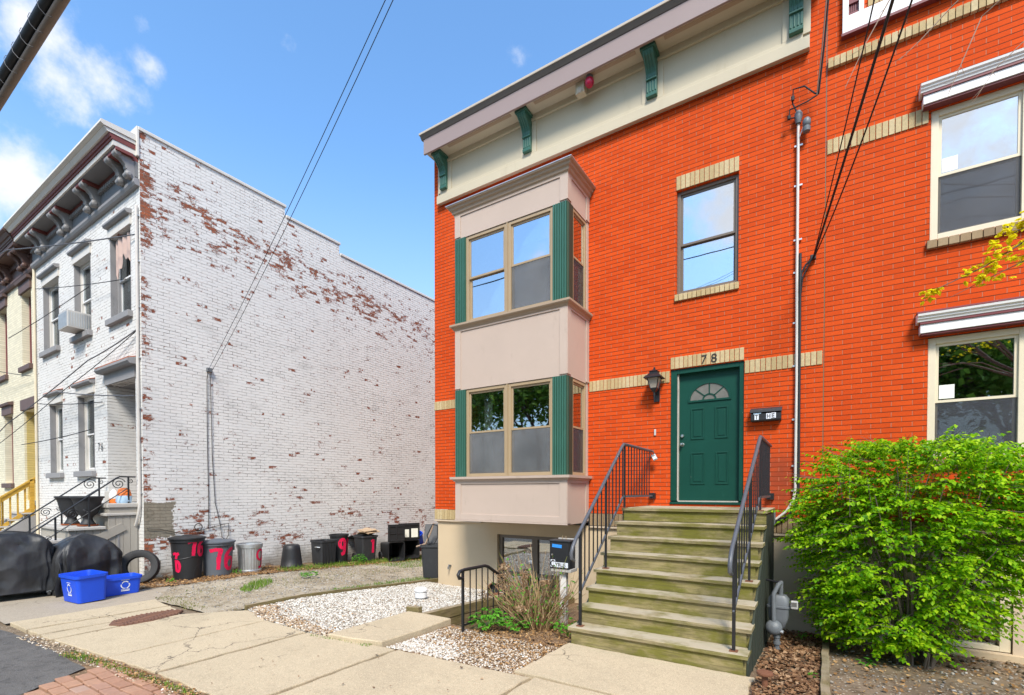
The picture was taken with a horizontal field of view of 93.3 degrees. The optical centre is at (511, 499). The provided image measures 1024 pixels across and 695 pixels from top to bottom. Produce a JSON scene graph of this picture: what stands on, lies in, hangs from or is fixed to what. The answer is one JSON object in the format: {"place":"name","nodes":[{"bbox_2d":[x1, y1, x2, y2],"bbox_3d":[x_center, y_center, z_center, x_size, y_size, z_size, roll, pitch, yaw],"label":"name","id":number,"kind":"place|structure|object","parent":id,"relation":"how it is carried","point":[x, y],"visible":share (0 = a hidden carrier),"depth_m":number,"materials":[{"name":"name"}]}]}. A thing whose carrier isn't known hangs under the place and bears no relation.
{"place":"outdoors","nodes":[
{"label":"outdoors","id":0,"kind":"place"},
{"bbox_2d":[0,0,70,110],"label":"cable bundle","id":1,"kind":"object","parent":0,"point":[40,23],"visible":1,"depth_m":5.13,"materials":[{"name":"black rubber"}]},
{"bbox_2d":[0,581,170,623],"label":"old pavement","id":2,"kind":"structure","parent":0,"point":[22,606],"depth_m":7.61,"materials":[{"name":"grey concrete"}]},
{"bbox_2d":[0,511,35,532],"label":"side steps","id":3,"kind":"structure","parent":2,"relation":"on","point":[23,525],"depth_m":13.14,"materials":[{"name":"grey stone"}]},
{"bbox_2d":[0,477,35,530],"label":"lumber railing","id":4,"kind":"object","parent":3,"relation":"on","point":[29,483],"visible":0.78,"depth_m":13.09,"materials":[{"name":"wood"}]},
{"bbox_2d":[0,531,54,595],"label":"covered grill","id":5,"kind":"object","parent":2,"relation":"on","point":[25,561],"visible":0.98,"depth_m":7.87,"materials":[{"name":"black fabric"}]},
{"bbox_2d":[39,533,122,597],"bbox_3d":[-7.614,1.121,8.605,0.819,1.050,1.048,0,1,27],"label":"covered grill","id":6,"kind":"object","parent":2,"relation":"on","point":[79,552],"visible":0.62,"depth_m":8.37,"materials":[{"name":"black fabric"}]},
{"bbox_2d":[58,569,107,603],"bbox_3d":[-6.910,1.408,7.805,0.642,0.430,0.443,0,3,28],"label":"recycling bin","id":7,"kind":"object","parent":2,"relation":"on","point":[82,586],"visible":1,"depth_m":7.67,"materials":[{"name":"blue plastic"}]},
{"bbox_2d":[38,502,138,572],"bbox_3d":[-8.822,0.943,9.309,1.750,1.715,2.177,1,1,33],"label":"front porch","id":8,"kind":"object","parent":2,"relation":"on","point":[116,526],"visible":0.36,"depth_m":9.50,"materials":[{"name":"grey paint"}]},
{"bbox_2d":[2,477,105,531],"bbox_3d":[-9.515,0.569,9.621,0.028,2.054,2.314,1,1,33],"label":"porch railing","id":9,"kind":"object","parent":8,"relation":"on","point":[84,481],"visible":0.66,"depth_m":9.87,"materials":[{"name":"metal"}]},
{"bbox_2d":[32,476,135,539],"bbox_3d":[-8.220,0.582,8.789,0.028,2.054,2.314,1,1,33],"label":"porch railing","id":10,"kind":"object","parent":8,"relation":"on","point":[84,510],"visible":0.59,"depth_m":9.12,"materials":[{"name":"metal"}]},
{"bbox_2d":[106,573,141,596],"bbox_3d":[-6.815,1.474,8.325,0.443,0.300,0.642,1,1,33],"label":"recycling bin","id":11,"kind":"object","parent":2,"relation":"on","point":[123,583],"visible":0.61,"depth_m":8.28,"materials":[{"name":"blue plastic"}]},
{"bbox_2d":[24,661,179,694],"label":"brick paving","id":12,"kind":"structure","parent":0,"point":[91,680],"depth_m":4.38,"materials":[{"name":"red brick"}]},
{"bbox_2d":[148,556,431,612],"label":"driveway","id":13,"kind":"structure","parent":0,"point":[202,599],"depth_m":9.18,"materials":[{"name":"grey gravel"}]},
{"bbox_2d":[139,559,418,588],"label":"leaf litter","id":14,"kind":"object","parent":13,"relation":"on","point":[231,576],"visible":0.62,"depth_m":9.99,"materials":[{"name":"plant"}]},
{"bbox_2d":[139,554,421,588],"bbox_3d":[-3.794,1.820,14.057,1.235,0.594,12.300,1,1,33],"label":"leaf strip","id":15,"kind":"object","parent":13,"relation":"on","point":[238,574],"visible":0.19,"depth_m":10.02,"materials":[{"name":"plant"}]},
{"bbox_2d":[122,550,160,583],"bbox_3d":[-7.153,1.301,9.276,0.652,0.652,0.196,0,-11,-27],"label":"old tire","id":16,"kind":"object","parent":15,"relation":"on","point":[151,557],"visible":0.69,"depth_m":9.26,"materials":[{"name":"rubber"}]},
{"bbox_2d":[167,534,206,580],"bbox_3d":[-6.568,1.161,9.778,0.660,0.888,0.660,1,1,33],"label":"trash can","id":17,"kind":"object","parent":15,"relation":"on","point":[187,554],"visible":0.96,"depth_m":9.57,"materials":[{"name":"black plastic"}]},
{"bbox_2d":[203,538,235,576],"bbox_3d":[-6.232,1.214,10.228,0.680,0.768,0.680,1,1,33],"label":"trash can","id":18,"kind":"object","parent":15,"relation":"on","point":[217,556],"visible":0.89,"depth_m":10.01,"materials":[{"name":"grey metal"}]},
{"bbox_2d":[236,542,262,572],"bbox_3d":[-5.841,1.296,10.763,0.530,0.630,0.530,1,1,33],"label":"trash can","id":19,"kind":"object","parent":15,"relation":"on","point":[249,556],"visible":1,"depth_m":10.58,"materials":[{"name":"metal"}]},
{"bbox_2d":[280,544,302,567],"bbox_3d":[-5.362,1.364,11.752,0.510,0.520,0.510,1,1,33],"label":"upturned tub","id":20,"kind":"object","parent":15,"relation":"on","point":[291,554],"visible":0.95,"depth_m":11.58,"materials":[{"name":"black plastic"}]},
{"bbox_2d":[310,539,336,564],"bbox_3d":[-4.878,1.352,12.449,0.482,0.600,0.585,1,1,33],"label":"trash can","id":21,"kind":"object","parent":15,"relation":"on","point":[323,551],"visible":0.98,"depth_m":12.31,"materials":[{"name":"grey plastic"}]},
{"bbox_2d":[329,533,348,562],"bbox_3d":[-4.662,1.310,13.025,0.510,0.740,0.510,1,1,33],"label":"trash can","id":22,"kind":"object","parent":15,"relation":"on","point":[341,554],"visible":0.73,"depth_m":12.85,"materials":[{"name":"black plastic"}]},
{"bbox_2d":[348,534,377,561],"bbox_3d":[-4.293,1.350,13.698,1.005,0.716,0.580,1,1,41],"label":"wheeled cart","id":23,"kind":"object","parent":15,"relation":"on","point":[365,545],"visible":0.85,"depth_m":13.39,"materials":[{"name":"grey plastic"}]},
{"bbox_2d":[378,524,404,561],"bbox_3d":[-3.490,1.231,13.992,0.502,1.046,0.828,-1,1,-35],"label":"fallen cart","id":24,"kind":"object","parent":15,"relation":"on","point":[396,536],"visible":1,"depth_m":13.78,"materials":[{"name":"black plastic"}]},
{"bbox_2d":[398,523,419,558],"bbox_3d":[-3.248,1.222,14.549,0.660,1.046,0.833,-1,1,-35],"label":"fallen cart","id":25,"kind":"object","parent":15,"relation":"on","point":[412,537],"visible":0.61,"depth_m":14.37,"materials":[{"name":"black plastic"}]},
{"bbox_2d":[273,554,421,570],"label":"grass","id":26,"kind":"structure","parent":13,"relation":"on","point":[343,563],"depth_m":12.30,"materials":[{"name":"plant"}]},
{"bbox_2d":[420,524,437,577],"bbox_3d":[-1.825,1.187,11.201,0.520,1.176,0.687,0,1,3],"label":"wheeled cart","id":27,"kind":"object","parent":13,"relation":"on","point":[430,560],"visible":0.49,"depth_m":10.91,"materials":[{"name":"grey plastic"}]},
{"bbox_2d":[248,582,502,636],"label":"pebbles","id":28,"kind":"object","parent":0,"point":[396,591],"visible":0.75,"depth_m":7.76,"materials":[{"name":"white gravel"}]},
{"bbox_2d":[252,604,335,635],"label":"pebbles","id":29,"kind":"object","parent":28,"relation":"on","point":[296,625],"visible":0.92,"depth_m":6.54,"materials":[{"name":"gravel"}]},
{"bbox_2d":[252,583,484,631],"bbox_3d":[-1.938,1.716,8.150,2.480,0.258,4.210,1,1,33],"label":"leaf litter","id":30,"kind":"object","parent":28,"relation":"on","point":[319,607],"visible":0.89,"depth_m":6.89,"materials":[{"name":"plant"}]},
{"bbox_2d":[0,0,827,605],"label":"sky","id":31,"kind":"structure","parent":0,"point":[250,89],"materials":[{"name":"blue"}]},
{"bbox_2d":[391,625,561,675],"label":"mulch ground","id":32,"kind":"structure","parent":0,"point":[501,646],"depth_m":5.50,"materials":[{"name":"brown"}]},
{"bbox_2d":[386,626,558,673],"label":"pebbles","id":33,"kind":"object","parent":32,"relation":"on","point":[485,664],"visible":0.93,"depth_m":5.37,"materials":[{"name":"gravel"}]},
{"bbox_2d":[0,550,997,679],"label":"ground","id":34,"kind":"structure","parent":0,"point":[6,627],"depth_m":6.82,"materials":[{"name":"soil"}]},
{"bbox_2d":[0,227,38,529],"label":"painted brick house","id":35,"kind":"structure","parent":34,"relation":"on","point":[17,463],"depth_m":14.12,"materials":[{"name":"beige paint"}]},
{"bbox_2d":[0,630,84,694],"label":"driveway apron","id":36,"kind":"object","parent":34,"relation":"on","point":[25,666],"visible":0.95,"depth_m":4.91,"materials":[{"name":"grey asphalt"}]},
{"bbox_2d":[10,599,167,632],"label":"pavement slab","id":37,"kind":"structure","parent":34,"relation":"on","point":[24,626],"depth_m":6.81,"materials":[{"name":"concrete"}]},
{"bbox_2d":[28,606,175,637],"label":"pavement slab","id":38,"kind":"structure","parent":34,"relation":"on","point":[37,632],"depth_m":6.41,"materials":[{"name":"concrete"}]},
{"bbox_2d":[41,614,178,642],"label":"pavement slab","id":39,"kind":"structure","parent":34,"relation":"on","point":[66,633],"depth_m":6.03,"materials":[{"name":"concrete"}]},
{"bbox_2d":[109,609,182,626],"bbox_3d":[-5.043,1.640,6.702,0.500,0.044,0.900,1,1,33],"label":"rusty plate","id":40,"kind":"object","parent":39,"relation":"on","point":[143,618],"visible":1,"depth_m":6.62,"materials":[{"name":"metal"}]},
{"bbox_2d":[102,660,209,694],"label":"dirt edge","id":41,"kind":"object","parent":34,"relation":"on","point":[155,675],"visible":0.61,"depth_m":4.53,"materials":[{"name":"brown soil"}]},
{"bbox_2d":[16,634,201,694],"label":"gravel","id":42,"kind":"structure","parent":41,"relation":"on","point":[56,643],"depth_m":5.30,"materials":[{"name":"gravel"}]},
{"bbox_2d":[59,650,205,694],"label":"grass","id":43,"kind":"structure","parent":41,"relation":"on","point":[82,655],"depth_m":4.79,"materials":[{"name":"plant"}]},
{"bbox_2d":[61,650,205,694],"bbox_3d":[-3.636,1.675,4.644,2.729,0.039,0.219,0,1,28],"label":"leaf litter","id":44,"kind":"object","parent":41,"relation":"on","point":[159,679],"visible":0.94,"depth_m":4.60,"materials":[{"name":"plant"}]},
{"bbox_2d":[54,610,264,659],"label":"pavement slab","id":45,"kind":"structure","parent":34,"relation":"on","point":[110,642],"depth_m":5.99,"materials":[{"name":"concrete"}]},
{"bbox_2d":[109,621,305,673],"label":"pavement slab","id":46,"kind":"structure","parent":34,"relation":"on","point":[169,656],"depth_m":5.42,"materials":[{"name":"concrete"}]},
{"bbox_2d":[3,118,447,577],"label":"painted brick house","id":47,"kind":"structure","parent":34,"relation":"on","point":[319,402],"depth_m":11.50,"materials":[{"name":"brick"}]},
{"bbox_2d":[32,269,38,533],"bbox_3d":[-12.979,-2.362,13.174,0.055,7.800,0.055,-1,1,-35],"label":"downpipe","id":48,"kind":"object","parent":47,"relation":"attached to","point":[35,396],"visible":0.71,"depth_m":13.15,"materials":[{"name":"metal"}]},
{"bbox_2d":[49,283,58,346],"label":"window","id":49,"kind":"structure","parent":47,"relation":"in","point":[53,292],"depth_m":12.87,"materials":[{"name":"paint"}]},
{"bbox_2d":[56,405,62,472],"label":"window","id":50,"kind":"structure","parent":47,"relation":"in","point":[59,441],"depth_m":12.73,"materials":[{"name":"glass"}]},
{"bbox_2d":[58,309,90,333],"bbox_3d":[-10.099,-4.080,11.186,0.606,0.380,0.466,1,1,33],"label":"air conditioner","id":51,"kind":"object","parent":47,"relation":"attached to","point":[72,322],"visible":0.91,"depth_m":11.02,"materials":[{"name":"metal"}]},
{"bbox_2d":[80,261,90,314],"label":"window","id":52,"kind":"structure","parent":47,"relation":"in","point":[85,269],"depth_m":11.59,"materials":[{"name":"glass"}]},
{"bbox_2d":[84,396,94,470],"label":"window","id":53,"kind":"structure","parent":47,"relation":"in","point":[88,408],"depth_m":11.60,"materials":[{"name":"paint"}]},
{"bbox_2d":[117,254,130,313],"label":"window","id":54,"kind":"structure","parent":47,"relation":"in","point":[123,286],"depth_m":10.41,"materials":[{"name":"grey paint"}]},
{"bbox_2d":[134,205,142,526],"bbox_3d":[-7.495,-2.627,9.642,0.227,6.357,0.077,0,1,26],"label":"corner pipe","id":55,"kind":"object","parent":47,"relation":"attached to","point":[137,261],"visible":1,"depth_m":9.60,"materials":[{"name":"metal"}]},
{"bbox_2d":[160,367,228,538],"bbox_3d":[-6.875,-0.973,10.311,0.070,3.806,1.585,1,1,33],"label":"cable conduit","id":56,"kind":"object","parent":47,"relation":"attached to","point":[209,370],"depth_m":10.64,"materials":[{"name":"black metal"}]},
{"bbox_2d":[209,0,385,367],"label":"overhead wire","id":57,"kind":"object","parent":56,"relation":"attached to","point":[308,165],"visible":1,"depth_m":6.16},
{"bbox_2d":[213,0,392,368],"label":"overhead wire","id":58,"kind":"object","parent":56,"relation":"attached to","point":[316,163],"visible":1,"depth_m":6.12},
{"bbox_2d":[158,633,394,694],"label":"pavement slab","id":59,"kind":"structure","parent":34,"relation":"on","point":[312,658],"depth_m":4.84,"materials":[{"name":"concrete"}]},
{"bbox_2d":[245,578,437,610],"bbox_3d":[-2.783,1.769,9.204,0.056,0.408,4.570,1,1,33],"label":"edging board","id":60,"kind":"object","parent":34,"relation":"on","point":[249,606],"visible":0.44,"depth_m":8.54,"materials":[{"name":"wood"}]},
{"bbox_2d":[328,611,450,646],"bbox_3d":[-1.505,1.699,6.141,0.800,0.186,1.340,1,1,33],"label":"concrete landing","id":61,"kind":"object","parent":34,"relation":"on","point":[394,629],"visible":0.75,"depth_m":6.01,"materials":[{"name":"beige concrete"}]},
{"bbox_2d":[278,650,529,694],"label":"pavement slab","id":62,"kind":"structure","parent":34,"relation":"on","point":[400,672],"depth_m":4.51,"materials":[{"name":"concrete"}]},
{"bbox_2d":[406,589,529,627],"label":"retaining wall","id":63,"kind":"structure","parent":34,"relation":"on","point":[453,613],"depth_m":7.57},
{"bbox_2d":[471,597,574,629],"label":"retaining wall","id":64,"kind":"structure","parent":34,"relation":"on","point":[477,628],"depth_m":6.80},
{"bbox_2d":[456,564,528,631],"bbox_3d":[-0.207,1.537,6.734,0.044,1.352,1.756,1,1,33],"label":"basement railing","id":65,"kind":"object","parent":64,"relation":"on","point":[463,570],"visible":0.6,"depth_m":6.30,"materials":[{"name":"metal"}]},
{"bbox_2d":[507,678,604,694],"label":"pavement slab","id":66,"kind":"structure","parent":34,"relation":"on","point":[535,686],"depth_m":4.26,"materials":[{"name":"concrete"}]},
{"bbox_2d":[419,0,827,633],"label":"brick row house","id":67,"kind":"structure","parent":34,"relation":"on","point":[615,236],"depth_m":7.89,"materials":[{"name":"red brick"}]},
{"bbox_2d":[472,394,483,431],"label":"window","id":68,"kind":"structure","parent":67,"relation":"in","point":[477,401],"depth_m":9.54,"materials":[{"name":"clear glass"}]},
{"bbox_2d":[466,384,505,476],"bbox_3d":[-0.420,-1.214,8.764,0.896,1.603,0.174,1,1,33],"label":"window","id":69,"kind":"structure","parent":67,"relation":"in","point":[485,450],"depth_m":8.77,"materials":[{"name":"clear glass"}]},
{"bbox_2d":[466,223,505,320],"bbox_3d":[-0.443,-4.018,8.684,0.896,1.573,0.090,1,1,33],"label":"window","id":70,"kind":"structure","parent":67,"relation":"in","point":[485,250],"depth_m":8.70,"materials":[{"name":"white"}]},
{"bbox_2d":[499,534,559,606],"bbox_3d":[0.405,1.650,9.354,1.480,1.900,0.140,1,1,33],"label":"basement window","id":71,"kind":"structure","parent":67,"relation":"in","point":[510,539],"depth_m":9.45,"materials":[{"name":"glass"}]},
{"bbox_2d":[508,378,551,475],"bbox_3d":[0.327,-1.206,8.234,0.886,1.603,0.090,1,1,33],"label":"window","id":72,"kind":"structure","parent":67,"relation":"in","point":[529,448],"depth_m":8.24,"materials":[{"name":"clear glass"}]},
{"bbox_2d":[508,206,552,310],"bbox_3d":[0.327,-4.011,8.189,0.886,1.573,0.090,1,1,33],"label":"window","id":73,"kind":"structure","parent":67,"relation":"in","point":[530,237],"depth_m":8.18,"materials":[{"name":"white"}]},
{"bbox_2d":[573,378,585,475],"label":"window","id":74,"kind":"structure","parent":67,"relation":"in","point":[579,388],"depth_m":8.35,"materials":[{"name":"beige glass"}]},
{"bbox_2d":[573,208,585,308],"bbox_3d":[1.103,-4.011,8.194,0.090,1.573,0.557,1,1,33],"label":"window","id":75,"kind":"structure","parent":67,"relation":"in","point":[579,225],"depth_m":8.28,"materials":[{"name":"white"}]},
{"bbox_2d":[643,367,664,401],"bbox_3d":[2.274,-1.822,7.712,0.270,0.555,0.292,1,1,33],"label":"wall lantern","id":76,"kind":"object","parent":67,"relation":"attached to","point":[653,377],"depth_m":7.66,"materials":[{"name":"black paint"}]},
{"bbox_2d":[677,174,738,294],"bbox_3d":[3.034,-4.048,7.490,0.900,1.625,0.090,1,1,33],"label":"window","id":77,"kind":"structure","parent":67,"relation":"in","point":[707,214],"depth_m":7.49,"materials":[{"name":"clear glass"}]},
{"bbox_2d":[679,368,739,500],"bbox_3d":[3.056,-0.981,7.518,0.890,2.009,0.120,1,1,33],"label":"door","id":78,"kind":"structure","parent":67,"relation":"in","point":[708,401],"depth_m":7.52,"materials":[{"name":"green wood"}]},
{"bbox_2d":[750,406,781,422],"bbox_3d":[3.651,-1.224,6.946,0.405,0.204,0.126,1,1,33],"label":"wall mailbox","id":79,"kind":"object","parent":67,"relation":"attached to","point":[767,414],"depth_m":6.90,"materials":[{"name":"black plastic"}]},
{"bbox_2d":[774,85,817,524],"bbox_3d":[3.920,-2.635,6.723,0.544,6.024,0.160,1,1,33],"label":"service mast","id":80,"kind":"object","parent":67,"relation":"attached to","point":[806,122],"visible":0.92,"depth_m":6.72,"materials":[{"name":"grey metal"}]},
{"bbox_2d":[801,254,815,293],"bbox_3d":[4.084,-3.107,6.672,0.193,0.501,0.050,1,1,33],"label":"wall clamp","id":81,"kind":"object","parent":67,"relation":"attached to","point":[810,260],"depth_m":6.67,"materials":[{"name":"black plastic"}]},
{"bbox_2d":[814,0,874,250],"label":"overhead wire","id":82,"kind":"object","parent":81,"relation":"attached to","point":[848,112],"visible":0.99,"depth_m":4.67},
{"bbox_2d":[813,0,893,256],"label":"overhead wire","id":83,"kind":"object","parent":81,"relation":"attached to","point":[865,89],"visible":1,"depth_m":4.64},
{"bbox_2d":[813,0,912,258],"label":"overhead wire","id":84,"kind":"object","parent":67,"relation":"attached to","point":[904,21],"visible":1,"depth_m":4.55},
{"bbox_2d":[514,643,754,694],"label":"pavement slab","id":85,"kind":"structure","parent":34,"relation":"on","point":[605,672],"depth_m":4.62,"materials":[{"name":"concrete"}]},
{"bbox_2d":[568,506,774,676],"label":"wooden stairs","id":86,"kind":"structure","parent":34,"relation":"on","point":[633,605],"depth_m":5.63,"materials":[{"name":"wood"}]},
{"bbox_2d":[569,443,655,626],"bbox_3d":[1.483,0.335,6.637,0.090,2.238,3.040,1,1,33],"label":"stair railing","id":87,"kind":"object","parent":86,"relation":"on","point":[591,508],"visible":1,"depth_m":6.22,"materials":[{"name":"black metal"}]},
{"bbox_2d":[727,435,773,652],"bbox_3d":[2.894,0.349,5.730,0.121,2.238,3.042,1,1,34],"label":"stair railing","id":88,"kind":"object","parent":86,"relation":"on","point":[759,471],"visible":1,"depth_m":5.29,"materials":[{"name":"black metal"}]},
{"bbox_2d":[820,633,830,694],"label":"edging board","id":89,"kind":"object","parent":34,"relation":"on","point":[825,679],"visible":0.79,"depth_m":4.78,"materials":[{"name":"wood"}]},
{"bbox_2d":[749,631,1023,694],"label":"soil bed","id":90,"kind":"object","parent":34,"relation":"on","point":[892,671],"visible":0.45,"depth_m":4.89,"materials":[{"name":"brown soil"}]},
{"bbox_2d":[765,578,797,650],"bbox_3d":[3.205,1.441,5.755,0.347,0.934,0.291,1,1,33],"label":"gas meter","id":91,"kind":"object","parent":90,"relation":"on","point":[779,606],"visible":0.96,"depth_m":5.71,"materials":[{"name":"grey paint"}]},
{"bbox_2d":[751,629,821,694],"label":"leaf litter","id":92,"kind":"object","parent":90,"relation":"on","point":[800,680],"visible":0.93,"depth_m":5.00,"materials":[{"name":"brown plant"}]},
{"bbox_2d":[763,424,1023,670],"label":"green bush","id":93,"kind":"object","parent":90,"relation":"on","point":[927,625],"visible":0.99,"depth_m":5.18,"materials":[{"name":"green plant"}]},
{"bbox_2d":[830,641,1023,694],"bbox_3d":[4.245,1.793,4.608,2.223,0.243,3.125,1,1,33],"label":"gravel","id":94,"kind":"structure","parent":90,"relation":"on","point":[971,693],"depth_m":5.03,"materials":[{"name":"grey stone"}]},
{"bbox_2d":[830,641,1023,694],"bbox_3d":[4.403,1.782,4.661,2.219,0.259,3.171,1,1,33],"label":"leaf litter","id":95,"kind":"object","parent":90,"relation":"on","point":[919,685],"visible":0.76,"depth_m":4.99,"materials":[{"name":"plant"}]},
{"bbox_2d":[890,652,1023,677],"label":"soil clods","id":96,"kind":"object","parent":90,"relation":"on","point":[995,664],"visible":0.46,"depth_m":5.45,"materials":[{"name":"soil"}]},
{"bbox_2d":[822,0,1023,664],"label":"brick row house","id":97,"kind":"structure","parent":34,"relation":"on","point":[932,196],"depth_m":6.15,"materials":[{"name":"red brick"}]},
{"bbox_2d":[931,549,1011,652],"bbox_3d":[5.616,1.215,5.933,0.720,1.200,0.100,1,1,33],"label":"basement window","id":98,"kind":"structure","parent":97,"relation":"in","point":[1004,645],"depth_m":5.77,"materials":[{"name":"beige glass"}]},
{"bbox_2d":[926,327,1023,457],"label":"window","id":99,"kind":"structure","parent":97,"relation":"in","point":[945,391],"depth_m":5.81,"materials":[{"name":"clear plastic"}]},
{"bbox_2d":[929,83,1023,239],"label":"window","id":100,"kind":"structure","parent":97,"relation":"in","point":[966,136],"depth_m":5.80,"materials":[{"name":"white"}]},
{"bbox_2d":[846,0,1023,305],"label":"maple tree","id":101,"kind":"object","parent":34,"relation":"on","point":[980,277],"visible":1,"depth_m":3.90,"materials":[{"name":"yellow plant"}]},
{"bbox_2d":[479,603,578,644],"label":"mulch ground","id":102,"kind":"structure","parent":0,"point":[575,616],"depth_m":6.25,"materials":[{"name":"brown soil"}]},
{"bbox_2d":[467,607,508,629],"bbox_3d":[-0.300,1.537,6.258,0.548,0.292,0.565,1,1,33],"label":"leafy plant","id":103,"kind":"object","parent":102,"relation":"on","point":[490,617],"visible":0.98,"depth_m":6.21,"materials":[{"name":"green plant"}]},
{"bbox_2d":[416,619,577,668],"bbox_3d":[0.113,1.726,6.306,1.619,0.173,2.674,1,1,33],"label":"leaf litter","id":104,"kind":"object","parent":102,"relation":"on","point":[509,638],"visible":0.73,"depth_m":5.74,"materials":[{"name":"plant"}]},
{"bbox_2d":[478,544,584,632],"bbox_3d":[0.275,1.211,6.543,1.673,1.173,1.050,1,1,33],"label":"dry shrub","id":105,"kind":"object","parent":102,"relation":"on","point":[536,617],"visible":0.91,"depth_m":6.45,"materials":[{"name":"brown plant"}]},
{"bbox_2d":[549,535,578,623],"bbox_3d":[0.732,1.150,6.848,0.360,1.260,0.238,1,1,33],"label":"post mailbox","id":106,"kind":"object","parent":102,"relation":"on","point":[560,549],"visible":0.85,"depth_m":6.80,"materials":[{"name":"black plastic"}]},
{"bbox_2d":[550,542,567,564],"bbox_3d":[0.663,0.776,6.763,0.280,0.330,0.005,1,1,33],"label":"door","id":107,"kind":"structure","parent":106,"relation":"in","point":[560,555],"depth_m":6.75,"materials":[{"name":"black plastic"}]},
{"bbox_3d":[-8.226,0.505,9.370,0.350,0.026,0.348,1,1,33],"label":"plant saucer","id":108,"kind":"object","parent":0,"visible":0},
{"bbox_2d":[69,496,104,524],"bbox_3d":[-8.226,0.217,9.365,0.520,0.550,0.520,1,1,33],"label":"planter urn","id":109,"kind":"object","parent":108,"relation":"on","point":[95,501],"visible":0.91,"depth_m":9.25,"materials":[{"name":"metal"}]},
{"bbox_3d":[-8.757,0.501,9.616,0.350,0.026,0.348,1,1,33],"label":"plant saucer","id":110,"kind":"object","parent":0,"visible":0},
{"bbox_2d":[54,496,79,523],"bbox_3d":[-8.757,0.213,9.612,0.520,0.550,0.520,1,1,33],"label":"planter urn","id":111,"kind":"object","parent":110,"relation":"on","point":[64,503],"visible":0.54,"depth_m":9.44,"materials":[{"name":"metal"}]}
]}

